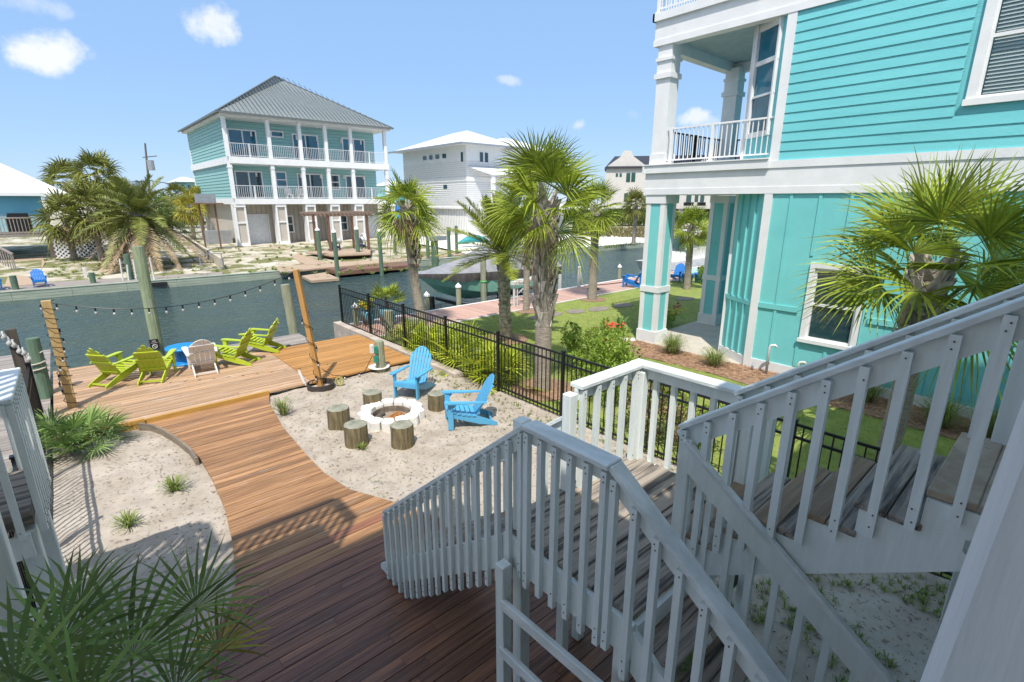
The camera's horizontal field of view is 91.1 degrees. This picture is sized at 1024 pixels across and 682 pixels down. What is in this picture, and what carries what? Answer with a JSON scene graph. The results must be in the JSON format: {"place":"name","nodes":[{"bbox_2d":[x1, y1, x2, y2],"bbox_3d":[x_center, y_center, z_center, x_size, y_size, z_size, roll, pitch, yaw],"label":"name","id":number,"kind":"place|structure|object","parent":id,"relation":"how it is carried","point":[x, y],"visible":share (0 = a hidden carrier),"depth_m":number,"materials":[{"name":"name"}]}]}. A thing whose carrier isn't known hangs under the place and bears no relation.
{"place":"outdoors","nodes":[
{"label":"outdoors","id":0,"kind":"place"},
{"bbox_2d":[106,509,145,530],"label":"sand grass","id":1,"kind":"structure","parent":0,"point":[127,521],"depth_m":6.71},
{"bbox_2d":[158,471,192,495],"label":"sand grass","id":2,"kind":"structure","parent":0,"point":[172,484],"depth_m":7.51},
{"bbox_2d":[0,202,703,287],"bbox_3d":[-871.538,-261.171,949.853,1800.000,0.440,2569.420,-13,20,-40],"label":"ground","id":3,"kind":"structure","parent":0,"point":[23,247],"depth_m":39.74,"materials":[{"name":"sand"}]},
{"bbox_2d":[0,163,106,257],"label":"blue house","id":4,"kind":"structure","parent":3,"relation":"on","point":[20,192],"depth_m":37.93,"materials":[{"name":"white metal"}]},
{"bbox_2d":[6,213,32,231],"bbox_3d":[-36.516,-8.773,37.204,1.350,1.350,0.600,-13,20,-40],"label":"barbecue grill","id":5,"kind":"object","parent":4,"relation":"on","point":[18,220],"visible":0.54,"depth_m":36.97,"materials":[{"name":"black metal"}]},
{"bbox_2d":[22,187,102,260],"bbox_3d":[-32.091,-8.382,36.090,4.466,5.298,4.580,8,18,27],"label":"sabal palm","id":6,"kind":"object","parent":3,"relation":"on","point":[56,233],"visible":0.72,"depth_m":35.54,"materials":[{"name":"green plant"}]},
{"bbox_2d":[36,155,90,216],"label":"sabal palm","id":7,"kind":"object","parent":3,"relation":"on","point":[54,169],"visible":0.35,"depth_m":42.95,"materials":[{"name":"green plant"}]},
{"bbox_2d":[53,178,126,260],"bbox_3d":[-29.796,-8.621,35.819,4.478,5.903,4.644,-13,20,-40],"label":"sabal palm","id":8,"kind":"object","parent":3,"relation":"on","point":[77,220],"visible":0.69,"depth_m":35.27,"materials":[{"name":"green plant"}]},
{"bbox_2d":[60,146,124,248],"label":"sabal palm","id":9,"kind":"object","parent":3,"relation":"on","point":[97,160],"visible":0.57,"depth_m":41.15,"materials":[{"name":"green plant"}]},
{"bbox_2d":[0,272,222,290],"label":"dock","id":10,"kind":"object","parent":3,"relation":"on","point":[73,283],"visible":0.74,"depth_m":28.98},
{"bbox_2d":[4,257,44,286],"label":"walkway","id":11,"kind":"structure","parent":10,"relation":"on","point":[24,280],"depth_m":29.43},
{"bbox_2d":[96,187,167,245],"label":"sabal palm","id":12,"kind":"object","parent":3,"relation":"on","point":[115,211],"visible":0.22,"depth_m":35.40,"materials":[{"name":"green plant"}]},
{"bbox_2d":[70,173,210,274],"bbox_3d":[-24.701,-7.192,33.779,8.002,7.842,7.636,-13,20,-40],"label":"date palm","id":13,"kind":"object","parent":3,"relation":"on","point":[137,200],"visible":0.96,"depth_m":32.92,"materials":[{"name":"green plant"}]},
{"bbox_2d":[170,191,206,239],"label":"sabal palm","id":14,"kind":"object","parent":3,"relation":"on","point":[188,217],"visible":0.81,"depth_m":54.58,"materials":[{"name":"green plant"}]},
{"bbox_2d":[191,194,222,248],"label":"ac stand","id":15,"kind":"object","parent":3,"relation":"on","point":[205,199],"visible":0.91,"depth_m":43.43,"materials":[{"name":"metal"}]},
{"bbox_2d":[192,240,224,269],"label":"retaining wall","id":16,"kind":"structure","parent":3,"relation":"on","point":[217,260],"depth_m":35.82,"materials":[{"name":"concrete"}]},
{"bbox_2d":[204,230,232,244],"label":"utility box","id":17,"kind":"object","parent":3,"relation":"on","point":[211,236],"visible":0.93,"depth_m":50.24,"materials":[{"name":"metal"}]},
{"bbox_2d":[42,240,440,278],"bbox_3d":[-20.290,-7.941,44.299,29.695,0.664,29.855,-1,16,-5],"label":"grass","id":18,"kind":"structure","parent":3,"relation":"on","point":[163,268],"depth_m":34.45,"materials":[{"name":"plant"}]},
{"bbox_2d":[178,75,394,246],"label":"aqua house","id":19,"kind":"structure","parent":3,"relation":"on","point":[256,150],"depth_m":51.30,"materials":[{"name":"wood"}]},
{"bbox_2d":[227,128,258,157],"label":"window","id":20,"kind":"structure","parent":19,"relation":"in","point":[235,136],"depth_m":48.36,"materials":[{"name":"white paint"}]},
{"bbox_2d":[234,170,264,198],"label":"window","id":21,"kind":"structure","parent":19,"relation":"in","point":[241,177],"depth_m":49.43,"materials":[{"name":"white paint"}]},
{"bbox_2d":[247,216,269,243],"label":"garage door","id":22,"kind":"structure","parent":19,"relation":"in","point":[257,225],"depth_m":50.27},
{"bbox_2d":[291,133,319,160],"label":"window","id":23,"kind":"structure","parent":19,"relation":"in","point":[308,141],"depth_m":52.35,"materials":[{"name":"white paint"}]},
{"bbox_2d":[296,173,324,198],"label":"window","id":24,"kind":"structure","parent":19,"relation":"in","point":[312,180],"depth_m":53.47,"materials":[{"name":"white paint"}]},
{"bbox_2d":[341,137,365,162],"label":"window","id":25,"kind":"structure","parent":19,"relation":"in","point":[356,142],"depth_m":55.67,"materials":[{"name":"white paint"}]},
{"bbox_2d":[345,175,366,198],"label":"window","id":26,"kind":"structure","parent":19,"relation":"in","point":[360,182],"depth_m":56.60,"materials":[{"name":"white paint"}]},
{"bbox_2d":[300,211,373,257],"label":"pergola","id":27,"kind":"object","parent":3,"relation":"on","point":[347,252],"visible":0.9,"depth_m":41.79,"materials":[{"name":"wood"}]},
{"bbox_2d":[272,247,464,273],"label":"walkway","id":28,"kind":"structure","parent":3,"relation":"on","point":[309,263],"depth_m":37.13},
{"bbox_2d":[324,262,419,274],"bbox_3d":[-10.500,-5.430,36.817,6.171,0.260,3.976,-13,20,-40],"label":"raised dock","id":29,"kind":"object","parent":3,"relation":"on","point":[372,268],"visible":0.57,"depth_m":35.51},
{"bbox_2d":[618,187,646,245],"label":"sabal palm","id":30,"kind":"object","parent":3,"relation":"on","point":[635,212],"visible":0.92,"depth_m":48.86,"materials":[{"name":"green plant"}]},
{"bbox_2d":[587,225,707,239],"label":"marsh grass","id":31,"kind":"structure","parent":3,"relation":"on","point":[629,230],"depth_m":65.12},
{"bbox_2d":[0,242,705,422],"bbox_3d":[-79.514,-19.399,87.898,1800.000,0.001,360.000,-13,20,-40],"label":"canal water","id":32,"kind":"structure","parent":0,"point":[105,332],"depth_m":23.92,"materials":[{"name":"liquid"}]},
{"bbox_2d":[25,337,53,424],"bbox_3d":[-10.220,1.089,10.992,0.255,2.382,0.252,-13,20,-40],"label":"dock piling","id":33,"kind":"object","parent":32,"relation":"in","point":[42,377],"visible":0.54,"depth_m":10.80,"materials":[{"name":"wood"}]},
{"bbox_2d":[132,246,165,355],"bbox_3d":[-9.972,-0.583,13.923,0.295,4.024,0.336,-13,20,-40],"label":"dock piling","id":34,"kind":"object","parent":32,"relation":"in","point":[146,289],"visible":0.71,"depth_m":13.65,"materials":[{"name":"wood"}]},
{"bbox_2d":[53,350,311,438],"bbox_3d":[-8.062,0.973,12.179,4.558,0.243,5.032,-13,20,-40],"label":"dock","id":35,"kind":"object","parent":32,"relation":"on","point":[181,388],"visible":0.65,"depth_m":11.49,"materials":[{"name":"wood"}]},
{"bbox_2d":[41,300,77,408],"bbox_3d":[-9.051,0.299,10.049,0.150,2.250,0.120,-13,20,-40],"label":"light post","id":36,"kind":"object","parent":35,"relation":"on","point":[55,335],"visible":0.98,"depth_m":9.98,"materials":[{"name":"brown wood"}]},
{"bbox_2d":[39,299,78,402],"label":"string lights","id":37,"kind":"object","parent":36,"relation":"hanging from","point":[63,360],"visible":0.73,"depth_m":10.02,"materials":[{"name":"black plastic"}]},
{"bbox_2d":[85,348,140,388],"bbox_3d":[-9.305,0.485,11.717,0.740,0.953,1.000,3,16,10],"label":"adirondack chair","id":38,"kind":"object","parent":35,"relation":"on","point":[105,365],"visible":0.82,"depth_m":11.60,"materials":[{"name":"paint"}]},
{"bbox_2d":[133,345,176,385],"bbox_3d":[-8.514,0.426,11.928,0.740,0.953,1.000,-5,16,-17],"label":"adirondack chair","id":39,"kind":"object","parent":35,"relation":"on","point":[149,360],"visible":1,"depth_m":11.75,"materials":[{"name":"paint"}]},
{"bbox_2d":[164,342,198,366],"bbox_3d":[-8.564,0.354,13.097,0.780,0.460,0.780,-13,20,-40],"label":"spool table","id":40,"kind":"object","parent":35,"relation":"on","point":[180,358],"visible":0.47,"depth_m":12.93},
{"bbox_2d":[181,339,218,377],"bbox_3d":[-7.694,0.309,12.428,0.740,0.908,1.000,-12,19,-36],"label":"adirondack chair","id":41,"kind":"object","parent":35,"relation":"on","point":[197,355],"visible":1,"depth_m":12.23,"materials":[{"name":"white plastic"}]},
{"bbox_2d":[146,390,269,422],"bbox_3d":[-6.234,1.379,10.429,2.240,0.165,0.060,-13,20,-40],"label":"trim board","id":42,"kind":"object","parent":35,"relation":"attached to","point":[201,407],"depth_m":10.33,"materials":[{"name":"wood"}]},
{"bbox_2d":[213,328,260,365],"bbox_3d":[-7.203,0.115,13.038,1.000,0.953,0.740,0,16,0],"label":"adirondack chair","id":43,"kind":"object","parent":35,"relation":"on","point":[244,340],"visible":0.88,"depth_m":12.96,"materials":[{"name":"paint"}]},
{"bbox_2d":[238,318,285,352],"bbox_3d":[-7.020,-0.192,14.136,1.000,0.953,0.740,0,16,-1],"label":"adirondack chair","id":44,"kind":"object","parent":35,"relation":"on","point":[262,343],"visible":0.74,"depth_m":14.06,"materials":[{"name":"paint"}]},
{"bbox_2d":[217,333,307,354],"bbox_3d":[-7.342,0.216,14.962,2.417,0.242,1.366,-13,20,-40],"label":"dock","id":45,"kind":"object","parent":35,"relation":"attached to","point":[292,340],"visible":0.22,"depth_m":15.23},
{"bbox_2d":[280,284,298,334],"bbox_3d":[-7.215,-0.566,16.498,0.451,2.618,0.304,-1,16,-3],"label":"dock piling","id":46,"kind":"object","parent":32,"relation":"in","point":[292,325],"visible":0.63,"depth_m":16.26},
{"bbox_2d":[302,272,338,282],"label":"platform","id":47,"kind":"structure","parent":32,"relation":"on","point":[318,277],"depth_m":32.52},
{"bbox_2d":[268,334,409,384],"bbox_3d":[-4.794,0.490,13.944,2.717,0.243,3.442,-13,20,-40],"label":"dock","id":48,"kind":"object","parent":32,"relation":"on","point":[349,356],"visible":0.73,"depth_m":13.65,"materials":[{"name":"wood"}]},
{"bbox_2d":[0,240,706,301],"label":"bulkhead","id":49,"kind":"object","parent":32,"relation":"in","point":[14,295],"visible":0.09,"depth_m":29.93,"materials":[{"name":"concrete"}]},
{"bbox_2d":[333,321,463,378],"bbox_3d":[-3.722,0.530,15.134,0.289,1.024,7.350,-13,20,-40],"label":"seawall cap","id":50,"kind":"object","parent":32,"relation":"in","point":[341,329],"visible":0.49,"depth_m":14.90,"materials":[{"name":"concrete"}]},
{"bbox_2d":[435,274,561,304],"bbox_3d":[-0.344,-3.219,24.867,5.570,2.300,4.175,-13,20,-40],"label":"boat lift","id":51,"kind":"object","parent":32,"relation":"on","point":[454,302],"visible":0.22,"depth_m":24.28,"materials":[{"name":"white metal"}]},
{"bbox_2d":[418,242,562,298],"bbox_3d":[-1.240,-3.632,24.604,8.260,2.897,2.590,-13,20,-40],"label":"covered boat","id":52,"kind":"object","parent":51,"relation":"on","point":[468,280],"visible":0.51,"depth_m":23.01,"materials":[{"name":"fabric"}]},
{"bbox_2d":[350,266,700,336],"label":"walkway","id":53,"kind":"structure","parent":32,"relation":"in","point":[465,312],"depth_m":20.61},
{"bbox_2d":[378,306,395,325],"bbox_3d":[-4.312,-0.849,17.360,0.600,0.600,0.591,-13,20,-40],"label":"flower pot","id":54,"kind":"object","parent":53,"relation":"on","point":[382,314],"visible":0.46,"depth_m":17.18,"materials":[{"name":"ceramic"}]},
{"bbox_2d":[364,282,409,309],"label":"potted palm","id":55,"kind":"object","parent":54,"relation":"in","point":[392,291],"visible":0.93,"depth_m":17.02,"materials":[{"name":"green plant"}]},
{"bbox_2d":[635,229,705,269],"bbox_3d":[11.763,-6.257,34.983,7.500,2.800,2.200,-13,20,-40],"label":"motor boat","id":56,"kind":"object","parent":32,"relation":"on","point":[698,259],"visible":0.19,"depth_m":34.59,"materials":[{"name":"white plastic"}]},
{"bbox_2d":[0,0,749,202],"label":"sky","id":57,"kind":"structure","parent":0,"point":[116,77],"materials":[{"name":"blue"}]},
{"bbox_2d":[388,131,603,234],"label":"white house","id":58,"kind":"structure","parent":0,"point":[453,167],"depth_m":63.14,"materials":[{"name":"paint"}]},
{"bbox_2d":[51,362,950,681],"bbox_3d":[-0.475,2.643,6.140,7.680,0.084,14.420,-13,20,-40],"label":"sand yard","id":59,"kind":"structure","parent":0,"point":[193,506],"depth_m":7.24,"materials":[{"name":"sand"}]},
{"bbox_2d":[0,350,50,681],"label":"dock","id":60,"kind":"object","parent":59,"relation":"on","point":[6,362],"visible":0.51,"depth_m":9.54,"materials":[{"name":"wood"}]},
{"bbox_2d":[5,328,26,382],"bbox_3d":[-9.122,0.722,9.388,0.140,1.950,0.140,-13,20,-40],"label":"timber post","id":61,"kind":"object","parent":60,"relation":"on","point":[17,358],"visible":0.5,"depth_m":9.19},
{"bbox_2d":[7,361,46,626],"bbox_3d":[-6.493,1.747,6.793,0.086,1.375,6.986,-13,20,-40],"label":"metal fence","id":62,"kind":"object","parent":60,"relation":"on","point":[33,393],"visible":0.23,"depth_m":8.37,"materials":[{"name":"metal"}]},
{"bbox_2d":[0,367,81,681],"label":"raised deck","id":63,"kind":"structure","parent":60,"relation":"on","point":[25,496],"depth_m":4.08,"materials":[{"name":"white paint"}]},
{"bbox_2d":[10,400,134,471],"bbox_3d":[-7.547,1.607,8.707,1.681,1.193,1.951,-2,16,-6],"label":"palmetto","id":64,"kind":"object","parent":59,"relation":"on","point":[50,432],"visible":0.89,"depth_m":8.61,"materials":[{"name":"green plant"}]},
{"bbox_2d":[0,545,255,681],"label":"palmetto","id":65,"kind":"object","parent":59,"relation":"on","point":[96,642],"visible":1,"depth_m":2.68,"materials":[{"name":"green plant"}]},
{"bbox_2d":[137,423,198,465],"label":"curved curb","id":66,"kind":"structure","parent":59,"relation":"on","point":[176,440],"depth_m":9.12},
{"bbox_2d":[119,527,272,681],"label":"palmetto","id":67,"kind":"object","parent":59,"relation":"on","point":[201,663],"visible":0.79,"depth_m":3.47,"materials":[{"name":"green plant"}]},
{"bbox_2d":[293,269,323,386],"bbox_3d":[-4.614,-0.247,11.387,0.382,2.750,0.107,1,16,5],"label":"light post","id":68,"kind":"object","parent":59,"relation":"on","point":[304,311],"visible":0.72,"depth_m":11.31,"materials":[{"name":"brown wood"}]},
{"bbox_2d":[53,272,292,315],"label":"string lights","id":69,"kind":"object","parent":68,"relation":"hanging from","point":[132,313],"visible":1,"depth_m":10.43,"materials":[{"name":"black plastic"}]},
{"bbox_2d":[326,404,349,430],"bbox_3d":[-3.326,1.486,9.645,0.420,0.440,0.412,-13,20,-40],"label":"log stool","id":70,"kind":"object","parent":59,"relation":"on","point":[338,416],"visible":0.84,"depth_m":9.49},
{"bbox_2d":[343,419,368,448],"bbox_3d":[-2.780,1.680,8.970,0.423,0.430,0.419,-13,20,-40],"label":"log stool","id":71,"kind":"object","parent":59,"relation":"on","point":[355,431],"visible":0.95,"depth_m":8.81,"materials":[{"name":"wood"}]},
{"bbox_2d":[146,395,635,681],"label":"boardwalk","id":72,"kind":"structure","parent":59,"relation":"on","point":[303,527],"depth_m":5.50,"materials":[{"name":"wood"}]},
{"bbox_2d":[495,558,602,681],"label":"railing","id":73,"kind":"object","parent":72,"relation":"on","point":[507,659],"visible":1,"depth_m":3.69,"materials":[{"name":"white paint"}]},
{"bbox_2d":[357,397,424,432],"bbox_3d":[-2.397,1.474,10.018,1.286,0.262,1.312,-13,20,-40],"label":"fire pit","id":74,"kind":"object","parent":59,"relation":"on","point":[413,410],"visible":0.8,"depth_m":9.97,"materials":[{"name":"white stone"}]},
{"bbox_2d":[390,420,414,449],"bbox_3d":[-1.944,1.686,8.914,0.404,0.450,0.408,-13,20,-40],"label":"log stool","id":75,"kind":"object","parent":59,"relation":"on","point":[402,434],"visible":0.96,"depth_m":8.77,"materials":[{"name":"wood"}]},
{"bbox_2d":[389,346,434,399],"bbox_3d":[-2.199,0.698,11.309,0.740,0.961,1.000,5,16,16],"label":"adirondack chair","id":76,"kind":"object","parent":59,"relation":"on","point":[414,380],"visible":0.99,"depth_m":11.44,"materials":[{"name":"blue plastic"}]},
{"bbox_2d":[427,390,444,411],"bbox_3d":[-1.569,1.271,10.507,0.379,0.390,0.375,-13,20,-40],"label":"log stool","id":77,"kind":"object","parent":59,"relation":"on","point":[436,399],"visible":0.77,"depth_m":10.36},
{"bbox_2d":[427,320,489,377],"bbox_3d":[-1.175,0.124,12.994,2.090,1.441,2.387,-6,17,-21],"label":"palmetto","id":78,"kind":"object","parent":59,"relation":"on","point":[460,341],"visible":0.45,"depth_m":13.04,"materials":[{"name":"green plant"}]},
{"bbox_2d":[442,373,497,430],"bbox_3d":[-0.822,1.133,9.757,1.000,0.961,0.740,-4,16,-13],"label":"adirondack chair","id":79,"kind":"object","parent":59,"relation":"on","point":[463,410],"visible":1,"depth_m":9.67,"materials":[{"name":"blue plastic"}]},
{"bbox_2d":[66,367,940,680],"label":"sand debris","id":80,"kind":"object","parent":59,"relation":"on","point":[492,507],"visible":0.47,"depth_m":7.19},
{"bbox_2d":[307,367,948,681],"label":"yard weeds","id":81,"kind":"object","parent":59,"relation":"on","point":[848,582],"visible":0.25,"depth_m":5.48,"materials":[{"name":"green plant"}]},
{"bbox_2d":[338,285,952,576],"bbox_3d":[0.309,0.660,10.604,0.071,1.415,18.891,-13,20,-40],"label":"metal fence","id":82,"kind":"object","parent":59,"relation":"on","point":[498,343],"visible":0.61,"depth_m":10.87,"materials":[{"name":"metal"}]},
{"bbox_2d":[381,284,1023,681],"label":"wooden staircase","id":83,"kind":"structure","parent":59,"relation":"on","point":[605,546],"depth_m":3.05,"materials":[{"name":"white wood"}]},
{"bbox_2d":[636,0,1023,419],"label":"teal house","id":84,"kind":"structure","parent":59,"relation":"on","point":[842,95],"depth_m":11.24,"materials":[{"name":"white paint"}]},
{"bbox_2d":[740,16,784,158],"bbox_3d":[5.950,-5.996,12.021,0.504,3.130,0.984,-9,18,-28],"label":"porch window","id":85,"kind":"structure","parent":84,"relation":"in","point":[767,40],"depth_m":11.93,"materials":[{"name":"white paint"}]},
{"bbox_2d":[797,262,869,349],"bbox_3d":[7.277,-0.789,11.387,0.135,1.880,1.220,-13,20,-40],"label":"window","id":86,"kind":"structure","parent":84,"relation":"in","point":[843,335],"depth_m":11.53,"materials":[{"name":"white paint"}]},
{"bbox_2d":[961,0,1023,106],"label":"window","id":87,"kind":"structure","parent":84,"relation":"in","point":[989,22],"depth_m":8.82,"materials":[{"name":"white paint"}]},
{"bbox_2d":[920,400,1023,681],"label":"beach house","id":88,"kind":"structure","parent":59,"relation":"on","point":[980,636],"depth_m":0.41,"materials":[{"name":"white paint"}]},
{"bbox_2d":[399,234,643,253],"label":"white beach","id":89,"kind":"structure","parent":0,"point":[612,240],"depth_m":55.21,"materials":[{"name":"sand"}]},
{"bbox_2d":[382,278,956,578],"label":"lawn","id":90,"kind":"structure","parent":0,"point":[677,290],"depth_m":12.47,"materials":[{"name":"plant"}]},
{"bbox_2d":[365,166,448,328],"bbox_3d":[-3.307,-2.838,16.180,2.660,5.388,2.493,-13,20,-40],"label":"sabal palm","id":91,"kind":"object","parent":90,"relation":"on","point":[407,227],"visible":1,"depth_m":15.73,"materials":[{"name":"green plant"}]},
{"bbox_2d":[412,318,479,365],"bbox_3d":[-1.813,0.030,13.941,2.149,1.287,2.050,-13,20,-40],"label":"palmetto","id":92,"kind":"object","parent":90,"relation":"on","point":[435,338],"visible":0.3,"depth_m":13.90,"materials":[{"name":"green plant"}]},
{"bbox_2d":[435,334,527,386],"bbox_3d":[-0.569,0.425,12.563,2.310,1.298,2.610,-13,20,-40],"label":"palmetto","id":93,"kind":"object","parent":90,"relation":"on","point":[465,360],"visible":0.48,"depth_m":12.32,"materials":[{"name":"green plant"}]},
{"bbox_2d":[434,189,563,339],"bbox_3d":[-0.203,-2.128,14.978,4.365,4.637,4.088,-13,20,-40],"label":"date palm","id":94,"kind":"object","parent":90,"relation":"on","point":[504,269],"visible":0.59,"depth_m":14.90,"materials":[{"name":"green plant"}]},
{"bbox_2d":[467,343,547,395],"bbox_3d":[-0.213,0.591,11.835,1.972,1.297,2.166,-5,16,-17],"label":"palmetto","id":95,"kind":"object","parent":90,"relation":"on","point":[513,361],"visible":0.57,"depth_m":11.76,"materials":[{"name":"green plant"}]},
{"bbox_2d":[515,178,550,309],"bbox_3d":[0.592,-3.822,19.385,2.513,5.523,2.334,-13,20,-40],"label":"sabal palm","id":96,"kind":"object","parent":90,"relation":"on","point":[526,289],"visible":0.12,"depth_m":19.59,"materials":[{"name":"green plant"}]},
{"bbox_2d":[512,378,573,400],"bbox_3d":[0.713,1.097,11.568,1.500,0.001,1.500,-13,20,-40],"label":"mulch ring","id":97,"kind":"object","parent":90,"relation":"on","point":[543,393],"visible":0.41,"depth_m":11.45,"materials":[{"name":"brown wood"}]},
{"bbox_2d":[474,126,612,391],"bbox_3d":[0.711,-1.628,11.001,3.375,5.813,3.017,-13,20,-40],"label":"sabal palm","id":98,"kind":"object","parent":97,"relation":"on","point":[548,166],"visible":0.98,"depth_m":10.35,"materials":[{"name":"green plant"}]},
{"bbox_2d":[579,297,605,301],"bbox_3d":[3.588,-1.817,21.984,1.200,0.001,0.990,-13,20,-40],"label":"mulch ring","id":99,"kind":"object","parent":90,"relation":"on","point":[597,300],"visible":0.82,"depth_m":21.77,"materials":[{"name":"brown wood"}]},
{"bbox_2d":[568,174,625,299],"bbox_3d":[3.399,-4.310,21.397,2.568,5.373,3.013,-13,20,-40],"label":"sabal palm","id":100,"kind":"object","parent":99,"relation":"on","point":[592,284],"visible":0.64,"depth_m":20.93,"materials":[{"name":"green plant"}]},
{"bbox_2d":[560,316,687,404],"bbox_3d":[2.310,0.421,11.758,2.337,1.626,4.175,-3,16,-11],"label":"bottlebrush shrub","id":101,"kind":"object","parent":90,"relation":"on","point":[603,350],"visible":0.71,"depth_m":11.62,"materials":[{"name":"green plant"}]},
{"bbox_2d":[616,381,725,448],"bbox_3d":[2.825,1.200,8.919,1.197,1.253,2.090,-38,40,-65],"label":"shrub","id":102,"kind":"object","parent":90,"relation":"on","point":[677,416],"visible":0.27,"depth_m":8.82,"materials":[{"name":"green plant"}]},
{"bbox_2d":[637,321,739,363],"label":"patio slab","id":103,"kind":"structure","parent":90,"relation":"on","point":[699,336],"depth_m":15.82,"materials":[{"name":"concrete"}]},
{"bbox_2d":[673,203,709,289],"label":"sabal palm","id":104,"kind":"object","parent":90,"relation":"on","point":[690,216],"visible":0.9,"depth_m":23.71,"materials":[{"name":"green plant"}]},
{"bbox_2d":[612,337,990,439],"bbox_3d":[6.831,1.182,11.251,1.570,0.001,12.500,-13,20,-40],"label":"mulch bed","id":105,"kind":"object","parent":90,"relation":"on","point":[953,435],"visible":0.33,"depth_m":12.15,"materials":[{"name":"brown plant"}]},
{"bbox_2d":[655,332,691,354],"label":"ornamental grass","id":106,"kind":"object","parent":105,"relation":"on","point":[672,345],"depth_m":14.01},
{"bbox_2d":[697,346,730,366],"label":"ornamental grass","id":107,"kind":"object","parent":105,"relation":"on","point":[714,360],"depth_m":12.99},
{"bbox_2d":[910,392,975,429],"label":"ornamental grass","id":108,"kind":"object","parent":105,"relation":"on","point":[946,422],"depth_m":9.43,"materials":[{"name":"plant"}]},
{"bbox_2d":[788,143,1023,460],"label":"sabal palm","id":109,"kind":"object","parent":90,"relation":"on","point":[927,281],"visible":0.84,"depth_m":7.26,"materials":[{"name":"green plant"}]},
{"bbox_2d":[604,147,738,220],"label":"stucco house","id":110,"kind":"structure","parent":0,"point":[624,170],"depth_m":102.22,"materials":[{"name":"white"}]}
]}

